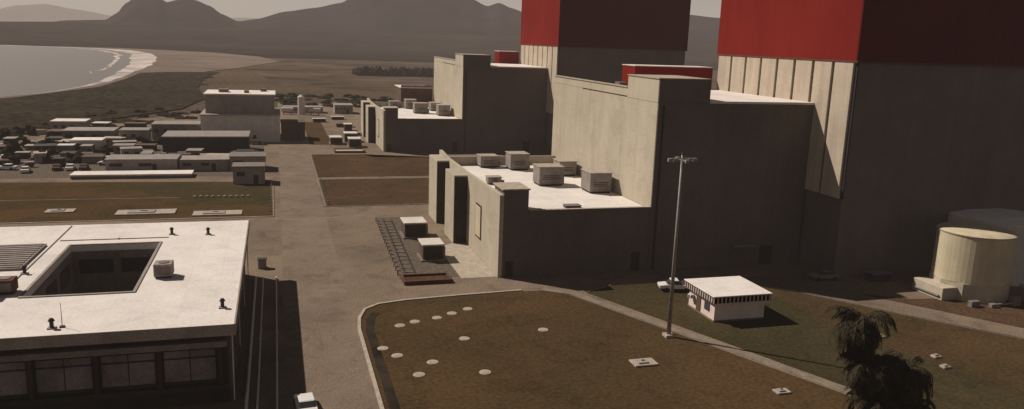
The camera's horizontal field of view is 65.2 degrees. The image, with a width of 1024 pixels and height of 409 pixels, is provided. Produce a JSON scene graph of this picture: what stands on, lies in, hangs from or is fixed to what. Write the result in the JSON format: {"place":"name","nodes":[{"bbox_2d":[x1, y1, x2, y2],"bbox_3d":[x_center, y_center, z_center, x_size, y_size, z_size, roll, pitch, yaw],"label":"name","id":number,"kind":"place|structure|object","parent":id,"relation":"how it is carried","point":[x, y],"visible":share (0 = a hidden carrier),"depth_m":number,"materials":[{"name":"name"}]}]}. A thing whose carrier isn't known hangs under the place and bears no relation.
{"place":"outdoors","nodes":[
{"label":"outdoors","id":0,"kind":"place"},
{"bbox_2d":[0,45,131,95],"bbox_3d":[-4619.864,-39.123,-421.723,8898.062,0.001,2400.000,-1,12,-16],"label":"sea","id":1,"kind":"structure","parent":0,"point":[24,70],"depth_m":652.69,"materials":[{"name":"grey liquid"}]},
{"bbox_2d":[0,45,156,96],"bbox_3d":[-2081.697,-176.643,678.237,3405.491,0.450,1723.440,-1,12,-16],"label":"surf","id":2,"kind":"structure","parent":1,"relation":"on","point":[140,60],"depth_m":775.48,"materials":[{"name":"liquid"}]},
{"bbox_2d":[77,48,122,74],"bbox_3d":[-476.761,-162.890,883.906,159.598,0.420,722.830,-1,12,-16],"label":"surf line","id":3,"kind":"object","parent":1,"relation":"on","point":[117,57],"visible":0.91,"depth_m":861.27,"materials":[{"name":"liquid"}]},
{"bbox_2d":[0,72,217,134],"bbox_3d":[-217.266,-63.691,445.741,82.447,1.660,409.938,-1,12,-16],"label":"coastal scrub","id":4,"kind":"object","parent":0,"point":[44,132],"visible":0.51,"depth_m":385.76,"materials":[{"name":"green plant"}]},
{"bbox_2d":[0,219,249,408],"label":"office building","id":5,"kind":"structure","parent":0,"point":[134,333],"depth_m":76.56,"materials":[{"name":"grey paint"}]},
{"bbox_2d":[0,276,18,294],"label":"rooftop air conditioner","id":6,"kind":"object","parent":5,"relation":"on","point":[8,284],"visible":1,"depth_m":80.87,"materials":[{"name":"red paint"}]},
{"bbox_2d":[0,362,27,395],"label":"window","id":7,"kind":"structure","parent":5,"relation":"in","point":[11,383],"depth_m":71.10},
{"bbox_2d":[0,243,46,270],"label":"skylight","id":8,"kind":"object","parent":5,"relation":"on","point":[14,257],"visible":1,"depth_m":93.94},
{"bbox_2d":[35,359,64,392],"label":"window","id":9,"kind":"structure","parent":5,"relation":"in","point":[48,380],"depth_m":71.92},
{"bbox_2d":[46,278,57,294],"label":"courtyard window","id":10,"kind":"structure","parent":5,"relation":"in","point":[52,289],"depth_m":90.52,"materials":[{"name":"black glass"}]},
{"bbox_2d":[60,264,69,291],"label":"courtyard window","id":11,"kind":"structure","parent":5,"relation":"in","point":[65,274],"depth_m":95.76,"materials":[{"name":"black glass"}]},
{"bbox_2d":[64,357,92,389],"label":"window","id":12,"kind":"structure","parent":5,"relation":"in","point":[76,378],"depth_m":72.56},
{"bbox_2d":[79,258,113,273],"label":"courtyard window","id":13,"kind":"structure","parent":5,"relation":"in","point":[86,265],"depth_m":100.88,"materials":[{"name":"black glass"}]},
{"bbox_2d":[101,355,128,387],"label":"window","id":14,"kind":"structure","parent":5,"relation":"in","point":[113,375],"depth_m":73.40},
{"bbox_2d":[121,257,150,271],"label":"courtyard window","id":15,"kind":"structure","parent":5,"relation":"in","point":[137,263],"depth_m":102.10,"materials":[{"name":"black glass"}]},
{"bbox_2d":[128,353,155,384],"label":"window","id":16,"kind":"structure","parent":5,"relation":"in","point":[140,373],"depth_m":74.04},
{"bbox_2d":[153,260,173,277],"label":"rooftop air conditioner","id":17,"kind":"object","parent":5,"relation":"on","point":[163,268],"visible":1,"depth_m":87.92,"materials":[{"name":"grey paint"}]},
{"bbox_2d":[163,350,189,382],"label":"window","id":18,"kind":"structure","parent":5,"relation":"in","point":[175,370],"depth_m":74.88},
{"bbox_2d":[190,349,215,379],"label":"window","id":19,"kind":"structure","parent":5,"relation":"in","point":[201,368],"depth_m":75.52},
{"bbox_2d":[0,4,258,21],"bbox_3d":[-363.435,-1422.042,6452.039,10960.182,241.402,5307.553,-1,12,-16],"label":"hills","id":20,"kind":"structure","parent":0,"point":[36,13],"depth_m":5971.15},
{"bbox_2d":[0,181,272,222],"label":"lawn","id":21,"kind":"structure","parent":0,"point":[100,203],"depth_m":161.12,"materials":[{"name":"plant"}]},
{"bbox_2d":[44,208,76,212],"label":"concrete hatch","id":22,"kind":"object","parent":21,"relation":"on","point":[60,210],"visible":1,"depth_m":151.83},
{"bbox_2d":[114,209,176,215],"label":"concrete hatch","id":23,"kind":"object","parent":21,"relation":"on","point":[145,212],"visible":1,"depth_m":153.37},
{"bbox_2d":[111,182,271,204],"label":"lawn","id":24,"kind":"structure","parent":21,"relation":"on","point":[259,194],"depth_m":175.65,"materials":[{"name":"plant"}]},
{"bbox_2d":[192,210,242,215],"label":"concrete hatch","id":25,"kind":"object","parent":21,"relation":"on","point":[217,212],"visible":1,"depth_m":154.71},
{"bbox_2d":[232,162,265,183],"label":"substation","id":26,"kind":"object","parent":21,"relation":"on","point":[248,172],"visible":1,"depth_m":186.14,"materials":[{"name":"grey paint"}]},
{"bbox_2d":[0,46,278,97],"bbox_3d":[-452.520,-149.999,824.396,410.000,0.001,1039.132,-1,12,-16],"label":"beach","id":27,"kind":"structure","parent":0,"point":[177,61],"depth_m":868.58,"materials":[{"name":"sand"}]},
{"bbox_2d":[199,88,279,141],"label":"two tier building","id":28,"kind":"structure","parent":0,"point":[256,113],"depth_m":257.38,"materials":[{"name":"white paint"}]},
{"bbox_2d":[305,122,329,144],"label":"lawn","id":29,"kind":"structure","parent":0,"point":[316,133],"depth_m":282.49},
{"bbox_2d":[277,103,379,408],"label":"road","id":30,"kind":"structure","parent":0,"point":[326,365],"depth_m":104.58,"materials":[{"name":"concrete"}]},
{"bbox_2d":[280,119,305,139],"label":"brown store","id":31,"kind":"structure","parent":30,"relation":"on","point":[292,129],"depth_m":265.24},
{"bbox_2d":[293,392,317,408],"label":"parked car","id":32,"kind":"object","parent":30,"relation":"on","point":[304,401],"visible":1,"depth_m":74.66,"materials":[{"name":"white paint"}]},
{"bbox_2d":[0,38,718,69],"bbox_3d":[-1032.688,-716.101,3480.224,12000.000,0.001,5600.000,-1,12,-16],"label":"distant plain","id":33,"kind":"structure","parent":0,"point":[336,53],"depth_m":1502.96,"materials":[{"name":"soil"}]},
{"bbox_2d":[0,21,719,60],"bbox_3d":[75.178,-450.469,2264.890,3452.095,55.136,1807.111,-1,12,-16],"label":"foothills","id":34,"kind":"structure","parent":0,"point":[703,51],"depth_m":2130.96,"materials":[{"name":"soil"}]},
{"bbox_2d":[0,0,720,17],"label":"sky","id":35,"kind":"structure","parent":0,"point":[230,8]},
{"bbox_2d":[23,58,717,128],"bbox_3d":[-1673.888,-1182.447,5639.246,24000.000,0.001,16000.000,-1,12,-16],"label":"ground","id":36,"kind":"structure","parent":0,"point":[241,78],"depth_m":507.36,"materials":[{"name":"soil"}]},
{"bbox_2d":[0,66,433,163],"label":"plain scrub","id":37,"kind":"object","parent":36,"relation":"on","point":[8,150],"visible":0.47,"depth_m":315.99,"materials":[{"name":"green plant"}]},
{"bbox_2d":[312,154,428,176],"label":"lawn","id":38,"kind":"structure","parent":0,"point":[345,165],"depth_m":219.05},
{"bbox_2d":[319,178,428,205],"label":"lawn","id":39,"kind":"structure","parent":0,"point":[372,192],"depth_m":182.50,"materials":[{"name":"plant"}]},
{"bbox_2d":[55,0,719,42],"bbox_3d":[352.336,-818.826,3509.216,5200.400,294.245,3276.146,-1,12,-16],"label":"hills","id":40,"kind":"structure","parent":0,"point":[453,17],"depth_m":3170.67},
{"bbox_2d":[244,59,716,90],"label":"scrubland","id":41,"kind":"structure","parent":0,"point":[335,74],"depth_m":686.70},
{"bbox_2d":[0,101,1023,408],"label":"yard","id":42,"kind":"structure","parent":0,"point":[368,271],"depth_m":120.86,"materials":[{"name":"concrete"}]},
{"bbox_2d":[50,118,90,128],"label":"office hut","id":43,"kind":"object","parent":42,"relation":"on","point":[60,123],"visible":0.68,"depth_m":259.95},
{"bbox_2d":[61,127,118,138],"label":"store","id":44,"kind":"structure","parent":42,"relation":"on","point":[72,132],"depth_m":243.54,"materials":[{"name":"grey paint"}]},
{"bbox_2d":[0,146,263,178],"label":"industrial yard","id":45,"kind":"structure","parent":42,"relation":"on","point":[41,170],"depth_m":196.75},
{"bbox_2d":[33,151,46,162],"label":"storage shed","id":46,"kind":"structure","parent":45,"relation":"on","point":[40,157],"depth_m":204.65,"materials":[{"name":"metal"}]},
{"bbox_2d":[33,143,56,153],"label":"storage shed","id":47,"kind":"structure","parent":45,"relation":"on","point":[38,147],"depth_m":219.32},
{"bbox_2d":[57,144,75,152],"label":"storage shed","id":48,"kind":"structure","parent":45,"relation":"on","point":[65,147],"depth_m":221.35,"materials":[{"name":"grey paint"}]},
{"bbox_2d":[69,137,105,150],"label":"service hut","id":49,"kind":"object","parent":45,"relation":"on","point":[98,142],"visible":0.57,"depth_m":227.51,"materials":[{"name":"white paint"}]},
{"bbox_2d":[81,154,105,163],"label":"storage shed","id":50,"kind":"structure","parent":45,"relation":"on","point":[91,158],"depth_m":206.57,"materials":[{"name":"grey paint"}]},
{"bbox_2d":[112,143,135,153],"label":"storage shed","id":51,"kind":"structure","parent":45,"relation":"on","point":[116,148],"depth_m":224.06,"materials":[{"name":"grey paint"}]},
{"bbox_2d":[69,170,193,178],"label":"canopy","id":52,"kind":"object","parent":45,"relation":"on","point":[131,174],"visible":1,"depth_m":189.19,"materials":[{"name":"metal"}]},
{"bbox_2d":[120,146,142,153],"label":"storage shed","id":53,"kind":"structure","parent":45,"relation":"on","point":[132,150],"depth_m":217.85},
{"bbox_2d":[104,154,180,170],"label":"long shed","id":54,"kind":"structure","parent":45,"relation":"on","point":[126,162],"depth_m":196.45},
{"bbox_2d":[135,143,156,149],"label":"storage shed","id":55,"kind":"structure","parent":45,"relation":"on","point":[153,146],"depth_m":231.66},
{"bbox_2d":[178,155,229,170],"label":"long shed","id":56,"kind":"structure","parent":45,"relation":"on","point":[206,162],"depth_m":202.21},
{"bbox_2d":[161,131,249,153],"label":"dark workshop","id":57,"kind":"structure","parent":45,"relation":"on","point":[207,141],"depth_m":229.02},
{"bbox_2d":[229,152,265,170],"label":"end shed","id":58,"kind":"structure","parent":45,"relation":"on","point":[247,156],"depth_m":203.97,"materials":[{"name":"grey paint"}]},
{"bbox_2d":[118,127,151,140],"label":"store","id":59,"kind":"structure","parent":42,"relation":"on","point":[132,133],"depth_m":244.94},
{"bbox_2d":[124,122,147,126],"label":"storage shed","id":60,"kind":"structure","parent":42,"relation":"on","point":[135,124],"depth_m":275.35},
{"bbox_2d":[0,216,272,223],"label":"road kerb","id":61,"kind":"structure","parent":42,"relation":"on","point":[134,219],"depth_m":147.85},
{"bbox_2d":[151,121,200,139],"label":"frame store","id":62,"kind":"structure","parent":42,"relation":"on","point":[160,128],"depth_m":254.99,"materials":[{"name":"grey paint"}]},
{"bbox_2d":[244,277,256,408],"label":"pipe run","id":63,"kind":"object","parent":42,"relation":"on","point":[250,356],"visible":1,"depth_m":88.67,"materials":[{"name":"white paint"}]},
{"bbox_2d":[256,277,263,408],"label":"pipe run","id":64,"kind":"object","parent":42,"relation":"on","point":[257,400],"visible":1,"depth_m":88.86,"materials":[{"name":"white paint"}]},
{"bbox_2d":[275,276,278,408],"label":"pipe run","id":65,"kind":"object","parent":42,"relation":"on","point":[277,403],"visible":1,"depth_m":87.44,"materials":[{"name":"white paint"}]},
{"bbox_2d":[298,95,304,114],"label":"white silo","id":66,"kind":"object","parent":42,"relation":"on","point":[301,104],"visible":1,"depth_m":347.86,"materials":[{"name":"paint"}]},
{"bbox_2d":[283,105,322,112],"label":"white building","id":67,"kind":"structure","parent":42,"relation":"on","point":[295,108],"depth_m":355.91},
{"bbox_2d":[329,135,342,144],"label":"transformer cabinet","id":68,"kind":"object","parent":42,"relation":"on","point":[336,139],"visible":1,"depth_m":257.96,"materials":[{"name":"metal"}]},
{"bbox_2d":[333,103,352,113],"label":"gatehouse","id":69,"kind":"object","parent":42,"relation":"on","point":[342,108],"visible":1,"depth_m":358.62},
{"bbox_2d":[333,148,364,152],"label":"bund wall","id":70,"kind":"structure","parent":42,"relation":"on","point":[349,150],"depth_m":243.90,"materials":[{"name":"beige concrete"}]},
{"bbox_2d":[347,137,361,147],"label":"transformer cabinet","id":71,"kind":"object","parent":42,"relation":"on","point":[354,142],"visible":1,"depth_m":252.83,"materials":[{"name":"metal"}]},
{"bbox_2d":[361,98,461,151],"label":"annex","id":72,"kind":"object","parent":42,"relation":"on","point":[385,127],"visible":0.94,"depth_m":249.50,"materials":[{"name":"concrete"}]},
{"bbox_2d":[412,102,428,113],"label":"rooftop ventilation unit","id":73,"kind":"object","parent":72,"relation":"on","point":[420,108],"visible":1,"depth_m":267.74,"materials":[{"name":"metal"}]},
{"bbox_2d":[436,104,450,115],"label":"rooftop ventilation unit","id":74,"kind":"object","parent":72,"relation":"on","point":[443,110],"visible":1,"depth_m":262.40,"materials":[{"name":"metal"}]},
{"bbox_2d":[395,85,431,101],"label":"block","id":75,"kind":"structure","parent":42,"relation":"on","point":[420,93],"depth_m":295.12,"materials":[{"name":"grey paint"}]},
{"bbox_2d":[377,217,458,278],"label":"gravel bed","id":76,"kind":"object","parent":42,"relation":"on","point":[411,247],"visible":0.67,"depth_m":130.52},
{"bbox_2d":[399,217,427,238],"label":"transformer cabinet","id":77,"kind":"object","parent":76,"relation":"on","point":[414,227],"visible":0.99,"depth_m":141.52,"materials":[{"name":"metal"}]},
{"bbox_2d":[417,238,445,261],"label":"transformer cabinet","id":78,"kind":"object","parent":76,"relation":"on","point":[431,249],"visible":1,"depth_m":127.53,"materials":[{"name":"metal"}]},
{"bbox_2d":[401,272,451,285],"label":"bund wall","id":79,"kind":"structure","parent":42,"relation":"on","point":[426,278],"depth_m":117.08,"materials":[{"name":"red paint"}]},
{"bbox_2d":[445,243,495,277],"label":"concrete pad","id":80,"kind":"object","parent":42,"relation":"on","point":[464,260],"visible":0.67,"depth_m":127.76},
{"bbox_2d":[434,53,547,150],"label":"turbine building","id":81,"kind":"structure","parent":42,"relation":"on","point":[497,106],"depth_m":254.22,"materials":[{"name":"concrete"}]},
{"bbox_2d":[495,51,518,63],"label":"crane hall","id":82,"kind":"structure","parent":42,"relation":"on","point":[508,57],"depth_m":283.93,"materials":[{"name":"red paint"}]},
{"bbox_2d":[429,150,649,277],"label":"annex","id":83,"kind":"object","parent":42,"relation":"on","point":[517,223],"visible":0.97,"depth_m":124.52,"materials":[{"name":"concrete"}]},
{"bbox_2d":[477,154,499,167],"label":"rooftop ventilation unit","id":84,"kind":"object","parent":83,"relation":"on","point":[487,161],"visible":1,"depth_m":159.98,"materials":[{"name":"metal"}]},
{"bbox_2d":[485,175,503,184],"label":"rooftop ventilation unit","id":85,"kind":"object","parent":83,"relation":"on","point":[490,179],"visible":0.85,"depth_m":141.60,"materials":[{"name":"metal"}]},
{"bbox_2d":[505,261,512,276],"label":"door","id":86,"kind":"structure","parent":83,"relation":"in","point":[508,265],"depth_m":120.33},
{"bbox_2d":[505,151,529,169],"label":"rooftop ventilation unit","id":87,"kind":"object","parent":83,"relation":"on","point":[517,160],"visible":1,"depth_m":158.09,"materials":[{"name":"metal"}]},
{"bbox_2d":[533,163,563,185],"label":"rooftop ventilation unit","id":88,"kind":"object","parent":83,"relation":"on","point":[548,174],"visible":1,"depth_m":142.03,"materials":[{"name":"metal"}]},
{"bbox_2d":[553,158,577,175],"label":"rooftop ventilation unit","id":89,"kind":"object","parent":83,"relation":"on","point":[570,166],"visible":0.81,"depth_m":153.21,"materials":[{"name":"metal"}]},
{"bbox_2d":[581,168,612,193],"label":"rooftop ventilation unit","id":90,"kind":"object","parent":83,"relation":"on","point":[598,180],"visible":1,"depth_m":136.68,"materials":[{"name":"metal"}]},
{"bbox_2d":[630,252,639,270],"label":"door","id":91,"kind":"structure","parent":83,"relation":"in","point":[635,256],"depth_m":126.04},
{"bbox_2d":[497,262,817,289],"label":"service strip","id":92,"kind":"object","parent":42,"relation":"on","point":[569,280],"visible":0.67,"depth_m":123.78,"materials":[{"name":"concrete"}]},
{"bbox_2d":[622,64,712,85],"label":"crane hall","id":93,"kind":"structure","parent":42,"relation":"on","point":[698,71],"depth_m":156.92,"materials":[{"name":"red paint"}]},
{"bbox_2d":[551,74,813,269],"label":"turbine building","id":94,"kind":"structure","parent":42,"relation":"on","point":[743,187],"depth_m":128.78,"materials":[{"name":"concrete"}]},
{"bbox_2d":[758,245,772,263],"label":"service door","id":95,"kind":"structure","parent":94,"relation":"in","point":[765,251],"depth_m":132.55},
{"bbox_2d":[808,269,839,280],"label":"parked car","id":96,"kind":"object","parent":42,"relation":"on","point":[819,275],"visible":1,"depth_m":124.32,"materials":[{"name":"grey paint"}]},
{"bbox_2d":[716,0,1023,275],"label":"reactor building","id":97,"kind":"structure","parent":42,"relation":"on","point":[917,133],"depth_m":127.00,"materials":[{"name":"grey concrete"}]},
{"bbox_2d":[948,208,1023,285],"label":"grey storage tank","id":98,"kind":"object","parent":42,"relation":"on","point":[1011,220],"visible":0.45,"depth_m":125.11,"materials":[{"name":"metal"}]},
{"bbox_2d":[520,0,690,152],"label":"reactor building","id":99,"kind":"structure","parent":0,"point":[600,40],"depth_m":251.50,"materials":[{"name":"red concrete"}]},
{"bbox_2d":[361,291,857,408],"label":"front lawn","id":100,"kind":"structure","parent":0,"point":[579,353],"depth_m":88.87,"materials":[{"name":"plant"}]},
{"bbox_2d":[366,312,399,408],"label":"grass verge","id":101,"kind":"object","parent":100,"relation":"on","point":[390,394],"depth_m":86.70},
{"bbox_2d":[358,289,521,408],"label":"kerb","id":102,"kind":"structure","parent":100,"relation":"on","point":[376,388],"depth_m":100.43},
{"bbox_2d":[629,358,658,366],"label":"concrete hatch","id":103,"kind":"object","parent":100,"relation":"on","point":[643,362],"visible":1,"depth_m":89.19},
{"bbox_2d":[662,152,696,337],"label":"floodlight pole","id":104,"kind":"object","parent":100,"relation":"on","point":[668,334],"visible":1,"depth_m":95.77,"materials":[{"name":"metal"}]},
{"bbox_2d":[823,305,896,408],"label":"palm tree","id":105,"kind":"object","parent":100,"relation":"on","point":[859,334],"visible":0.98,"depth_m":68.30,"materials":[{"name":"green plant"}]},
{"bbox_2d":[834,352,901,406],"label":"palm tree","id":106,"kind":"object","parent":100,"relation":"on","point":[870,377],"visible":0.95,"depth_m":68.38,"materials":[{"name":"green plant"}]},
{"bbox_2d":[842,385,901,408],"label":"palm tree","id":107,"kind":"object","parent":100,"relation":"on","point":[866,401],"visible":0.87,"depth_m":68.58,"materials":[{"name":"green plant"}]},
{"bbox_2d":[880,350,932,405],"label":"palm tree","id":108,"kind":"object","parent":100,"relation":"on","point":[914,384],"visible":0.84,"depth_m":69.27,"materials":[{"name":"green plant"}]},
{"bbox_2d":[893,397,935,408],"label":"palm tree","id":109,"kind":"object","parent":100,"relation":"on","point":[923,405],"visible":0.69,"depth_m":69.12,"materials":[{"name":"green plant"}]},
{"bbox_2d":[540,287,849,394],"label":"path","id":110,"kind":"structure","parent":0,"point":[742,353],"depth_m":96.39,"materials":[{"name":"concrete"}]},
{"bbox_2d":[589,283,1023,408],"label":"side lawn","id":111,"kind":"structure","parent":0,"point":[786,333],"depth_m":98.60,"materials":[{"name":"plant"}]},
{"bbox_2d":[657,278,688,291],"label":"parked pickup","id":112,"kind":"object","parent":111,"relation":"on","point":[666,285],"visible":0.81,"depth_m":115.82,"materials":[{"name":"white paint"}]},
{"bbox_2d":[684,276,772,321],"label":"guard shed","id":113,"kind":"structure","parent":111,"relation":"on","point":[724,299],"depth_m":105.13,"materials":[{"name":"white paint"}]},
{"bbox_2d":[586,281,1023,338],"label":"side kerb","id":114,"kind":"structure","parent":111,"relation":"on","point":[839,300],"depth_m":112.97,"materials":[{"name":"concrete"}]},
{"bbox_2d":[764,288,1023,391],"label":"lawn","id":115,"kind":"structure","parent":111,"relation":"on","point":[997,359],"depth_m":98.97,"materials":[{"name":"plant"}]},
{"bbox_2d":[863,294,1023,327],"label":"lawn","id":116,"kind":"structure","parent":0,"point":[1009,315],"depth_m":112.89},
{"bbox_2d":[912,222,1023,307],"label":"storage tank","id":117,"kind":"object","parent":116,"relation":"on","point":[972,264],"visible":1,"depth_m":115.71,"materials":[{"name":"metal"}]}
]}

